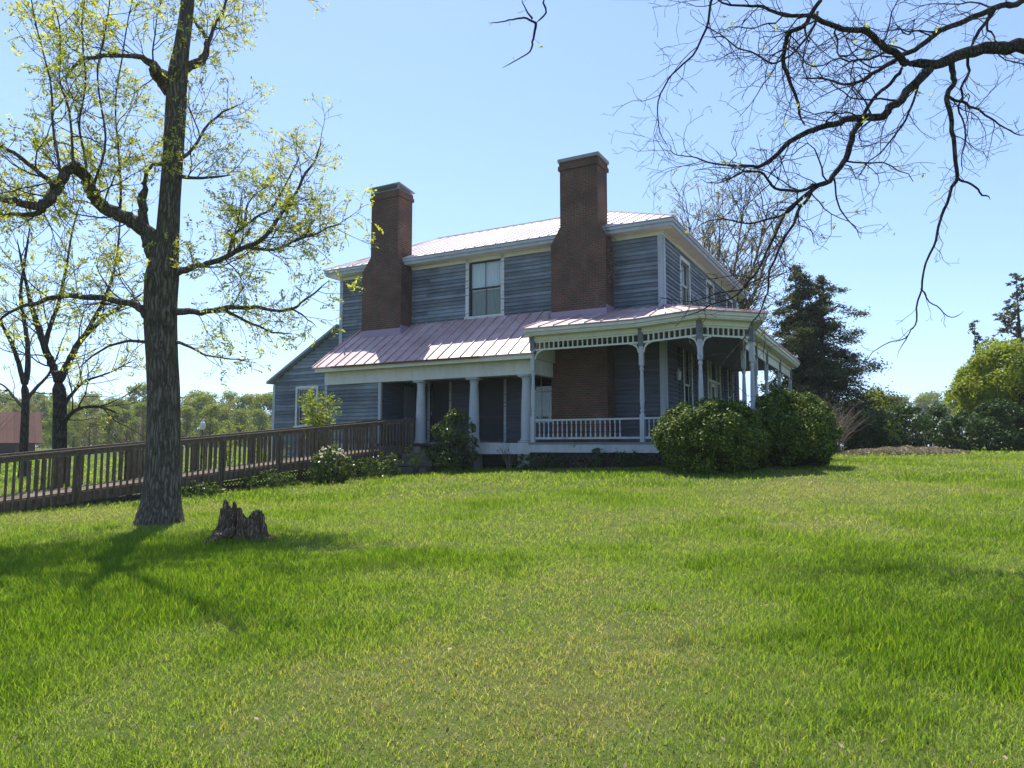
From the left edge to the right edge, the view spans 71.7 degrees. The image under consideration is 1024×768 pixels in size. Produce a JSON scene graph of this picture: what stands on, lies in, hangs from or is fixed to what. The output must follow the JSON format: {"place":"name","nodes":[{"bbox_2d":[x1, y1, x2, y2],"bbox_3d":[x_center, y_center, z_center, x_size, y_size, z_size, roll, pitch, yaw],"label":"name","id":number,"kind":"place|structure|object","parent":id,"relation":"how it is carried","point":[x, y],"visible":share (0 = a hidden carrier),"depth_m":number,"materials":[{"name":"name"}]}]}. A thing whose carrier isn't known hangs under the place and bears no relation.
{"place":"outdoors","nodes":[
{"label":"outdoors","id":0,"kind":"place"},
{"bbox_2d":[0,527,1023,643],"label":"grass","id":1,"kind":"structure","parent":0,"point":[73,598],"depth_m":6.75,"materials":[{"name":"green plant"}]},
{"bbox_2d":[0,446,1023,767],"bbox_3d":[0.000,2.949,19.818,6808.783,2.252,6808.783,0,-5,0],"label":"ground","id":2,"kind":"structure","parent":0,"point":[570,750],"depth_m":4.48,"materials":[{"name":"green plant"}]},
{"bbox_2d":[0,391,13,411],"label":"tree","id":3,"kind":"object","parent":2,"relation":"on","point":[3,395],"visible":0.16,"depth_m":133.20,"materials":[{"name":"green plant"}]},
{"bbox_2d":[0,402,15,411],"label":"tree","id":4,"kind":"object","parent":2,"relation":"on","point":[6,408],"visible":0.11,"depth_m":118.74,"materials":[{"name":"green plant"}]},
{"bbox_2d":[3,399,20,411],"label":"tree","id":5,"kind":"object","parent":2,"relation":"on","point":[17,407],"visible":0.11,"depth_m":124.59,"materials":[{"name":"green plant"}]},
{"bbox_2d":[0,411,42,453],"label":"barn","id":6,"kind":"structure","parent":2,"relation":"on","point":[9,437],"depth_m":62.31,"materials":[{"name":"brown wood"}]},
{"bbox_2d":[0,446,14,453],"bbox_3d":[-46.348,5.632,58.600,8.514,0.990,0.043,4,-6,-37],"label":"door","id":7,"kind":"structure","parent":6,"relation":"in","point":[3,449],"depth_m":60.83,"materials":[{"name":"grey wood"}]},
{"bbox_2d":[18,398,48,447],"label":"tree","id":8,"kind":"object","parent":2,"relation":"on","point":[37,408],"visible":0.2,"depth_m":113.37,"materials":[{"name":"green plant"}]},
{"bbox_2d":[30,391,48,446],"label":"tree","id":9,"kind":"object","parent":2,"relation":"on","point":[36,397],"visible":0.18,"depth_m":129.86,"materials":[{"name":"green plant"}]},
{"bbox_2d":[34,397,52,447],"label":"tree","id":10,"kind":"object","parent":2,"relation":"on","point":[46,402],"visible":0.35,"depth_m":115.09,"materials":[{"name":"green plant"}]},
{"bbox_2d":[0,207,100,477],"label":"deciduous tree","id":11,"kind":"object","parent":2,"relation":"on","point":[26,395],"visible":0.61,"depth_m":27.24,"materials":[{"name":"green plant"}]},
{"bbox_2d":[41,405,77,448],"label":"tree","id":12,"kind":"object","parent":2,"relation":"on","point":[49,441],"visible":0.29,"depth_m":86.69,"materials":[{"name":"green plant"}]},
{"bbox_2d":[39,399,81,447],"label":"tree","id":13,"kind":"object","parent":2,"relation":"on","point":[69,405],"visible":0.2,"depth_m":108.57,"materials":[{"name":"green plant"}]},
{"bbox_2d":[67,406,86,447],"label":"tree","id":14,"kind":"object","parent":2,"relation":"on","point":[72,444],"visible":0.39,"depth_m":90.30,"materials":[{"name":"green plant"}]},
{"bbox_2d":[67,401,88,446],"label":"tree","id":15,"kind":"object","parent":2,"relation":"on","point":[76,405],"visible":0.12,"depth_m":120.00,"materials":[{"name":"green plant"}]},
{"bbox_2d":[0,161,158,484],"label":"deciduous tree","id":16,"kind":"object","parent":2,"relation":"on","point":[61,416],"visible":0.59,"depth_m":22.00,"materials":[{"name":"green plant"}]},
{"bbox_2d":[67,394,92,446],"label":"tree","id":17,"kind":"object","parent":2,"relation":"on","point":[86,401],"visible":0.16,"depth_m":136.06,"materials":[{"name":"green plant"}]},
{"bbox_2d":[73,412,104,446],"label":"tree","id":18,"kind":"object","parent":2,"relation":"on","point":[87,434],"visible":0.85,"depth_m":88.69,"materials":[{"name":"green plant"}]},
{"bbox_2d":[77,391,102,441],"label":"tree","id":19,"kind":"object","parent":2,"relation":"on","point":[94,394],"visible":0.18,"depth_m":146.04,"materials":[{"name":"green plant"}]},
{"bbox_2d":[79,401,110,445],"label":"tree","id":20,"kind":"object","parent":2,"relation":"on","point":[91,411],"visible":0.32,"depth_m":123.66,"materials":[{"name":"green plant"}]},
{"bbox_2d":[83,399,107,445],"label":"tree","id":21,"kind":"object","parent":2,"relation":"on","point":[104,400],"visible":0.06,"depth_m":139.32,"materials":[{"name":"green plant"}]},
{"bbox_2d":[98,397,119,438],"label":"tree","id":22,"kind":"object","parent":2,"relation":"on","point":[108,400],"visible":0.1,"depth_m":124.64,"materials":[{"name":"green plant"}]},
{"bbox_2d":[96,405,125,444],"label":"tree","id":23,"kind":"object","parent":2,"relation":"on","point":[116,425],"visible":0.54,"depth_m":93.34,"materials":[{"name":"green plant"}]},
{"bbox_2d":[100,399,139,444],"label":"tree","id":24,"kind":"object","parent":2,"relation":"on","point":[125,406],"visible":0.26,"depth_m":113.40,"materials":[{"name":"green plant"}]},
{"bbox_2d":[113,408,140,443],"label":"tree","id":25,"kind":"object","parent":2,"relation":"on","point":[124,411],"visible":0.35,"depth_m":99.44,"materials":[{"name":"green plant"}]},
{"bbox_2d":[122,382,146,435],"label":"tree","id":26,"kind":"object","parent":2,"relation":"on","point":[134,393],"visible":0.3,"depth_m":128.71,"materials":[{"name":"green plant"}]},
{"bbox_2d":[124,401,146,441],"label":"tree","id":27,"kind":"object","parent":2,"relation":"on","point":[142,410],"visible":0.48,"depth_m":85.96,"materials":[{"name":"green plant"}]},
{"bbox_2d":[72,404,203,477],"bbox_3d":[-12.368,1.923,23.924,3.673,2.732,3.938,0,-5,0],"label":"tree","id":28,"kind":"object","parent":2,"relation":"on","point":[139,438],"visible":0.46,"depth_m":23.66,"materials":[{"name":"green plant"}]},
{"bbox_2d":[181,405,195,447],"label":"tree","id":29,"kind":"object","parent":2,"relation":"on","point":[187,411],"visible":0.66,"depth_m":88.71,"materials":[{"name":"green plant"}]},
{"bbox_2d":[181,397,196,436],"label":"tree","id":30,"kind":"object","parent":2,"relation":"on","point":[186,402],"visible":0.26,"depth_m":123.32,"materials":[{"name":"green plant"}]},
{"bbox_2d":[180,394,197,436],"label":"tree","id":31,"kind":"object","parent":2,"relation":"on","point":[182,407],"visible":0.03,"depth_m":130.54,"materials":[{"name":"green plant"}]},
{"bbox_2d":[0,0,385,526],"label":"deciduous tree","id":32,"kind":"object","parent":2,"relation":"on","point":[159,310],"visible":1,"depth_m":12.32,"materials":[{"name":"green plant"}]},
{"bbox_2d":[186,389,203,435],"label":"tree","id":33,"kind":"object","parent":2,"relation":"on","point":[192,393],"visible":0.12,"depth_m":140.85,"materials":[{"name":"green plant"}]},
{"bbox_2d":[189,394,212,446],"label":"tree","id":34,"kind":"object","parent":2,"relation":"on","point":[200,400],"visible":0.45,"depth_m":113.54,"materials":[{"name":"green plant"}]},
{"bbox_2d":[199,419,205,457],"bbox_3d":[-17.450,3.077,39.884,0.340,2.220,0.323,0,-5,0],"label":"lamp post","id":35,"kind":"object","parent":2,"relation":"on","point":[202,425],"visible":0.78,"depth_m":39.85,"materials":[{"name":"glass"}]},
{"bbox_2d":[181,480,226,497],"bbox_3d":[-7.563,2.561,17.030,1.492,0.518,0.799,0,-5,0],"label":"weed patch","id":36,"kind":"object","parent":2,"relation":"on","point":[211,490],"visible":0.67,"depth_m":16.97,"materials":[{"name":"green plant"}]},
{"bbox_2d":[0,418,415,513],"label":"wheelchair ramp","id":37,"kind":"structure","parent":2,"relation":"on","point":[56,493],"depth_m":18.26,"materials":[{"name":"brown wood"}]},
{"bbox_2d":[195,391,220,432],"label":"tree","id":38,"kind":"object","parent":2,"relation":"on","point":[212,396],"visible":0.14,"depth_m":135.90,"materials":[{"name":"green plant"}]},
{"bbox_2d":[191,403,228,447],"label":"tree","id":39,"kind":"object","parent":2,"relation":"on","point":[208,412],"visible":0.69,"depth_m":86.81,"materials":[{"name":"green plant"}]},
{"bbox_2d":[195,399,227,446],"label":"tree","id":40,"kind":"object","parent":2,"relation":"on","point":[220,405],"visible":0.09,"depth_m":111.52,"materials":[{"name":"green plant"}]},
{"bbox_2d":[213,407,235,445],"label":"tree","id":41,"kind":"object","parent":2,"relation":"on","point":[223,411],"visible":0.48,"depth_m":97.88,"materials":[{"name":"green plant"}]},
{"bbox_2d":[207,399,242,446],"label":"tree","id":42,"kind":"object","parent":2,"relation":"on","point":[229,406],"visible":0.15,"depth_m":112.84,"materials":[{"name":"green plant"}]},
{"bbox_2d":[219,390,238,423],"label":"tree","id":43,"kind":"object","parent":2,"relation":"on","point":[229,394],"visible":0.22,"depth_m":134.21,"materials":[{"name":"green plant"}]},
{"bbox_2d":[213,423,246,465],"bbox_3d":[-10.570,2.386,26.369,0.831,1.925,1.343,-2,-5,21],"label":"sapling","id":44,"kind":"object","parent":2,"relation":"on","point":[227,454],"visible":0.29,"depth_m":26.35,"materials":[{"name":"green plant"}]},
{"bbox_2d":[222,397,252,446],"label":"tree","id":45,"kind":"object","parent":2,"relation":"on","point":[235,413],"visible":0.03,"depth_m":132.17,"materials":[{"name":"green plant"}]},
{"bbox_2d":[202,499,277,545],"bbox_3d":[-3.838,1.984,10.101,1.127,0.665,0.699,0,-5,0],"label":"tree stump","id":46,"kind":"object","parent":2,"relation":"on","point":[234,521],"visible":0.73,"depth_m":9.97,"materials":[{"name":"brown wood"}]},
{"bbox_2d":[224,408,255,446],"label":"tree","id":47,"kind":"object","parent":2,"relation":"on","point":[241,414],"visible":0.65,"depth_m":101.73,"materials":[{"name":"green plant"}]},
{"bbox_2d":[231,393,257,428],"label":"tree","id":48,"kind":"object","parent":2,"relation":"on","point":[246,399],"visible":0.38,"depth_m":113.81,"materials":[{"name":"green plant"}]},
{"bbox_2d":[241,408,271,446],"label":"tree","id":49,"kind":"object","parent":2,"relation":"on","point":[262,415],"visible":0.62,"depth_m":98.96,"materials":[{"name":"green plant"}]},
{"bbox_2d":[246,392,272,446],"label":"tree","id":50,"kind":"object","parent":2,"relation":"on","point":[263,402],"visible":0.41,"depth_m":108.82,"materials":[{"name":"green plant"}]},
{"bbox_2d":[238,468,299,488],"bbox_3d":[-6.339,2.525,18.561,1.637,0.671,0.920,0,-5,0],"label":"weed patch","id":51,"kind":"object","parent":2,"relation":"on","point":[247,483],"visible":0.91,"depth_m":18.47,"materials":[{"name":"green plant"}]},
{"bbox_2d":[265,392,272,421],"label":"tree","id":52,"kind":"object","parent":2,"relation":"on","point":[269,408],"visible":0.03,"depth_m":136.18,"materials":[{"name":"green plant"}]},
{"bbox_2d":[298,386,342,467],"bbox_3d":[-6.251,1.516,23.119,1.442,3.024,2.035,2,-5,-20],"label":"sapling","id":53,"kind":"object","parent":2,"relation":"on","point":[316,417],"visible":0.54,"depth_m":23.13,"materials":[{"name":"green plant"}]},
{"bbox_2d":[307,442,353,484],"bbox_3d":[-5.022,2.239,19.602,1.277,1.272,1.038,0,-5,0],"label":"flowering shrub","id":54,"kind":"object","parent":2,"relation":"on","point":[323,468],"visible":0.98,"depth_m":19.45,"materials":[{"name":"green plant"}]},
{"bbox_2d":[331,455,392,479],"bbox_3d":[-4.360,2.490,20.772,1.834,0.841,0.925,0,-5,0],"label":"weed patch","id":55,"kind":"object","parent":2,"relation":"on","point":[374,468],"visible":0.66,"depth_m":20.75,"materials":[{"name":"green plant"}]},
{"bbox_2d":[352,451,404,477],"bbox_3d":[-4.070,2.489,21.486,1.634,0.900,0.821,0,-5,0],"label":"weed patch","id":56,"kind":"object","parent":2,"relation":"on","point":[395,470],"visible":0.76,"depth_m":21.39,"materials":[{"name":"green plant"}]},
{"bbox_2d":[404,444,424,472],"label":"weed","id":57,"kind":"object","parent":2,"relation":"on","point":[416,462],"visible":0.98,"depth_m":21.78,"materials":[{"name":"green plant"}]},
{"bbox_2d":[388,453,443,473],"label":"stone steps","id":58,"kind":"structure","parent":2,"relation":"on","point":[426,461],"depth_m":22.22,"materials":[{"name":"grey stone"}]},
{"bbox_2d":[424,408,478,471],"bbox_3d":[-1.880,1.812,22.122,1.601,2.132,1.502,3,-6,-31],"label":"shrub","id":59,"kind":"object","parent":2,"relation":"on","point":[455,441],"visible":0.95,"depth_m":21.93,"materials":[{"name":"green plant"}]},
{"bbox_2d":[496,439,514,468],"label":"weed","id":60,"kind":"object","parent":2,"relation":"on","point":[506,459],"visible":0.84,"depth_m":21.80,"materials":[{"name":"green plant"}]},
{"bbox_2d":[0,491,1023,767],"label":"fallen leaves","id":61,"kind":"object","parent":2,"relation":"on","point":[548,657],"visible":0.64,"depth_m":4.61,"materials":[{"name":"brown plant"}]},
{"bbox_2d":[266,151,799,469],"bbox_3d":[0.307,-1.752,29.648,21.730,11.290,15.582,-3,-6,28],"label":"farmhouse","id":62,"kind":"object","parent":2,"relation":"on","point":[542,337],"visible":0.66,"depth_m":23.99,"materials":[{"name":"wood"}]},
{"bbox_2d":[293,385,318,426],"bbox_3d":[-8.443,0.949,29.202,1.310,1.730,0.185,-3,-6,28],"label":"window","id":63,"kind":"structure","parent":62,"relation":"in","point":[316,387],"depth_m":29.39,"materials":[{"name":"white paint"}]},
{"bbox_2d":[403,386,415,442],"bbox_3d":[-3.777,1.140,26.186,0.120,2.080,0.690,-3,-6,28],"label":"door","id":64,"kind":"structure","parent":62,"relation":"in","point":[409,392],"depth_m":26.14,"materials":[{"name":"paint"}]},
{"bbox_2d":[427,382,451,443],"bbox_3d":[-2.659,0.984,26.008,1.050,2.400,0.180,-3,-6,28],"label":"door","id":65,"kind":"structure","parent":62,"relation":"in","point":[441,392],"depth_m":26.14,"materials":[{"name":"paint"}]},
{"bbox_2d":[464,254,504,319],"bbox_3d":[-0.952,-3.474,25.539,1.670,2.240,0.240,-3,-6,28],"label":"window","id":66,"kind":"structure","parent":62,"relation":"in","point":[485,302],"depth_m":25.62,"materials":[{"name":"white glass"}]},
{"bbox_2d":[478,379,506,442],"bbox_3d":[-0.774,0.894,24.989,1.320,2.400,0.180,-3,-6,28],"label":"door","id":67,"kind":"structure","parent":62,"relation":"in","point":[492,413],"depth_m":25.01,"materials":[{"name":"paint"}]},
{"bbox_2d":[530,377,551,422],"bbox_3d":[0.996,0.258,24.148,1.140,2.120,0.240,-3,-6,28],"label":"window","id":68,"kind":"structure","parent":62,"relation":"in","point":[543,408],"depth_m":24.16,"materials":[{"name":"white paint"}]},
{"bbox_2d":[679,255,690,305],"bbox_3d":[5.975,-3.433,24.695,0.240,1.870,1.400,-3,-6,28],"label":"window","id":69,"kind":"structure","parent":62,"relation":"in","point":[683,293],"depth_m":25.02,"materials":[{"name":"white paint"}]},
{"bbox_2d":[683,349,693,405],"bbox_3d":[6.029,-0.014,24.479,0.145,2.720,1.240,-3,-6,28],"label":"window","id":70,"kind":"structure","parent":62,"relation":"in","point":[691,366],"depth_m":24.88,"materials":[{"name":"white paint"}]},
{"bbox_2d":[706,279,714,306],"bbox_3d":[7.794,-3.190,28.023,0.145,1.770,1.340,-3,-6,28],"label":"window","id":71,"kind":"structure","parent":62,"relation":"in","point":[712,289],"depth_m":28.30,"materials":[{"name":"white paint"}]},
{"bbox_2d":[706,360,720,430],"bbox_3d":[7.957,0.567,27.946,0.120,3.490,2.260,-3,-6,28],"label":"door","id":72,"kind":"structure","parent":62,"relation":"in","point":[710,382],"depth_m":27.91,"materials":[{"name":"white paint"}]},
{"bbox_2d":[726,295,732,308],"bbox_3d":[9.551,-2.910,31.210,0.110,1.770,1.340,-3,-6,28],"label":"window","id":73,"kind":"structure","parent":62,"relation":"in","point":[727,297],"depth_m":31.27,"materials":[{"name":"white paint"}]},
{"bbox_2d":[727,369,733,405],"bbox_3d":[9.416,0.533,30.695,0.145,2.720,1.240,-3,-6,28],"label":"window","id":74,"kind":"structure","parent":62,"relation":"in","point":[731,375],"depth_m":31.14,"materials":[{"name":"grey glass"}]},
{"bbox_2d":[514,453,565,470],"bbox_3d":[0.813,2.334,20.790,1.565,0.638,0.850,0,-5,0],"label":"weed patch","id":75,"kind":"object","parent":2,"relation":"on","point":[536,466],"visible":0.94,"depth_m":20.71,"materials":[{"name":"green plant"}]},
{"bbox_2d":[562,435,585,467],"bbox_3d":[1.875,1.966,20.812,0.704,1.144,0.587,3,-6,-33],"label":"weed","id":76,"kind":"object","parent":2,"relation":"on","point":[577,453],"visible":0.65,"depth_m":20.75,"materials":[{"name":"green plant"}]},
{"bbox_2d":[577,447,638,468],"bbox_3d":[2.748,2.110,20.084,1.876,0.762,0.722,0,-5,0],"label":"weed patch","id":77,"kind":"object","parent":2,"relation":"on","point":[603,455],"visible":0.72,"depth_m":19.98,"materials":[{"name":"green plant"}]},
{"bbox_2d":[617,449,664,468],"bbox_3d":[3.624,2.119,19.704,1.420,0.745,0.849,0,-5,0],"label":"weed patch","id":78,"kind":"object","parent":2,"relation":"on","point":[623,464],"visible":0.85,"depth_m":19.53,"materials":[{"name":"green plant"}]},
{"bbox_2d":[650,397,770,474],"bbox_3d":[4.978,1.320,17.965,3.017,2.051,2.824,0,-5,0],"label":"boxwood bush","id":79,"kind":"object","parent":2,"relation":"on","point":[743,431],"visible":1,"depth_m":17.12,"materials":[{"name":"green plant"}]},
{"bbox_2d":[654,156,823,331],"bbox_3d":[10.999,-4.317,40.475,12.529,16.336,9.776,0,-5,0],"label":"deciduous tree","id":80,"kind":"object","parent":2,"relation":"on","point":[745,266],"visible":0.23,"depth_m":38.98,"materials":[{"name":"brown plant"}]},
{"bbox_2d":[491,0,1023,396],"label":"bare tree","id":81,"kind":"object","parent":2,"relation":"on","point":[949,60],"visible":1,"depth_m":9.30,"materials":[{"name":"brown plant"}]},
{"bbox_2d":[748,384,844,467],"bbox_3d":[7.405,1.171,19.381,3.024,2.409,3.005,0,-5,0],"label":"boxwood bush","id":82,"kind":"object","parent":2,"relation":"on","point":[785,421],"visible":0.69,"depth_m":18.48,"materials":[{"name":"green plant"}]},
{"bbox_2d":[748,263,921,448],"bbox_3d":[14.647,-1.188,33.940,7.753,9.152,9.121,0,-5,0],"label":"cedar tree","id":83,"kind":"object","parent":2,"relation":"on","point":[816,371],"visible":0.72,"depth_m":32.49,"materials":[{"name":"green plant"}]},
{"bbox_2d":[801,397,871,452],"bbox_3d":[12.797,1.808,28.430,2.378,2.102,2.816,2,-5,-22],"label":"dry brush","id":84,"kind":"object","parent":2,"relation":"on","point":[838,442],"visible":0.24,"depth_m":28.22,"materials":[{"name":"brown plant"}]},
{"bbox_2d":[838,407,907,450],"bbox_3d":[15.648,2.027,30.934,2.684,2.145,2.623,2,-6,-24],"label":"hedge bush","id":85,"kind":"object","parent":2,"relation":"on","point":[861,442],"visible":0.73,"depth_m":30.34,"materials":[{"name":"green plant"}]},
{"bbox_2d":[864,387,882,400],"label":"tree","id":86,"kind":"object","parent":2,"relation":"on","point":[872,391],"visible":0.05,"depth_m":167.69,"materials":[{"name":"green plant"}]},
{"bbox_2d":[843,387,907,448],"bbox_3d":[16.883,1.690,33.431,3.649,3.190,3.364,0,-5,0],"label":"hedge bush","id":87,"kind":"object","parent":2,"relation":"on","point":[887,406],"visible":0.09,"depth_m":33.23,"materials":[{"name":"green plant"}]},
{"bbox_2d":[883,420,904,446],"bbox_3d":[15.787,2.165,29.394,1.188,1.501,0.692,2,-5,-23],"label":"sapling","id":88,"kind":"object","parent":2,"relation":"on","point":[896,435],"visible":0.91,"depth_m":29.42,"materials":[{"name":"green plant"}]},
{"bbox_2d":[892,394,915,437],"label":"tree","id":89,"kind":"object","parent":2,"relation":"on","point":[906,401],"visible":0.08,"depth_m":155.20,"materials":[{"name":"green plant"}]},
{"bbox_2d":[836,445,972,454],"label":"leaf mulch","id":90,"kind":"object","parent":2,"relation":"on","point":[906,449],"visible":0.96,"depth_m":27.04,"materials":[{"name":"brown plant"}]},
{"bbox_2d":[911,395,933,446],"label":"tree","id":91,"kind":"object","parent":2,"relation":"on","point":[918,401],"visible":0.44,"depth_m":154.88,"materials":[{"name":"green plant"}]},
{"bbox_2d":[886,404,966,449],"bbox_3d":[18.318,1.987,31.468,3.180,2.265,3.085,-2,-5,23],"label":"hedge bush","id":92,"kind":"object","parent":2,"relation":"on","point":[944,432],"visible":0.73,"depth_m":30.87,"materials":[{"name":"green plant"}]},
{"bbox_2d":[909,390,953,445],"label":"tree","id":93,"kind":"object","parent":2,"relation":"on","point":[932,395],"visible":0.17,"depth_m":166.03,"materials":[{"name":"green plant"}]},
{"bbox_2d":[937,400,959,444],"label":"tree","id":94,"kind":"object","parent":2,"relation":"on","point":[949,407],"visible":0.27,"depth_m":157.52,"materials":[{"name":"green plant"}]},
{"bbox_2d":[940,390,964,436],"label":"tree","id":95,"kind":"object","parent":2,"relation":"on","point":[951,409],"visible":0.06,"depth_m":174.09,"materials":[{"name":"green plant"}]},
{"bbox_2d":[968,320,990,446],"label":"slender evergreen","id":96,"kind":"object","parent":2,"relation":"on","point":[974,333],"visible":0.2,"depth_m":50.44,"materials":[{"name":"green plant"}]},
{"bbox_2d":[944,336,1023,448],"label":"shrub","id":97,"kind":"object","parent":2,"relation":"on","point":[980,376],"visible":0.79,"depth_m":33.02,"materials":[{"name":"green plant"}]},
{"bbox_2d":[951,398,1023,450],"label":"hedge bush","id":98,"kind":"object","parent":2,"relation":"on","point":[1003,435],"visible":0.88,"depth_m":30.41,"materials":[{"name":"green plant"}]},
{"bbox_2d":[973,273,1023,364],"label":"cedar tree","id":99,"kind":"object","parent":2,"relation":"on","point":[1018,329],"visible":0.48,"depth_m":50.69,"materials":[{"name":"green plant"}]},
{"bbox_2d":[1008,405,1023,449],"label":"hedge bush","id":100,"kind":"object","parent":2,"relation":"on","point":[1022,412],"visible":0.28,"depth_m":30.83,"materials":[{"name":"green plant"}]},
{"bbox_2d":[0,477,1023,560],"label":"grass","id":101,"kind":"structure","parent":0,"point":[123,543],"depth_m":11.13,"materials":[{"name":"green plant"}]},
{"bbox_2d":[0,453,1023,511],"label":"grass","id":102,"kind":"structure","parent":0,"point":[242,496],"depth_m":17.20,"materials":[{"name":"green plant"}]},
{"bbox_2d":[0,447,1023,480],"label":"grass","id":103,"kind":"structure","parent":0,"point":[997,452],"depth_m":28.94,"materials":[{"name":"green plant"}]},
{"bbox_2d":[0,0,1023,445],"label":"sky","id":104,"kind":"structure","parent":0,"point":[429,105],"materials":[{"name":"blue"}]}
]}

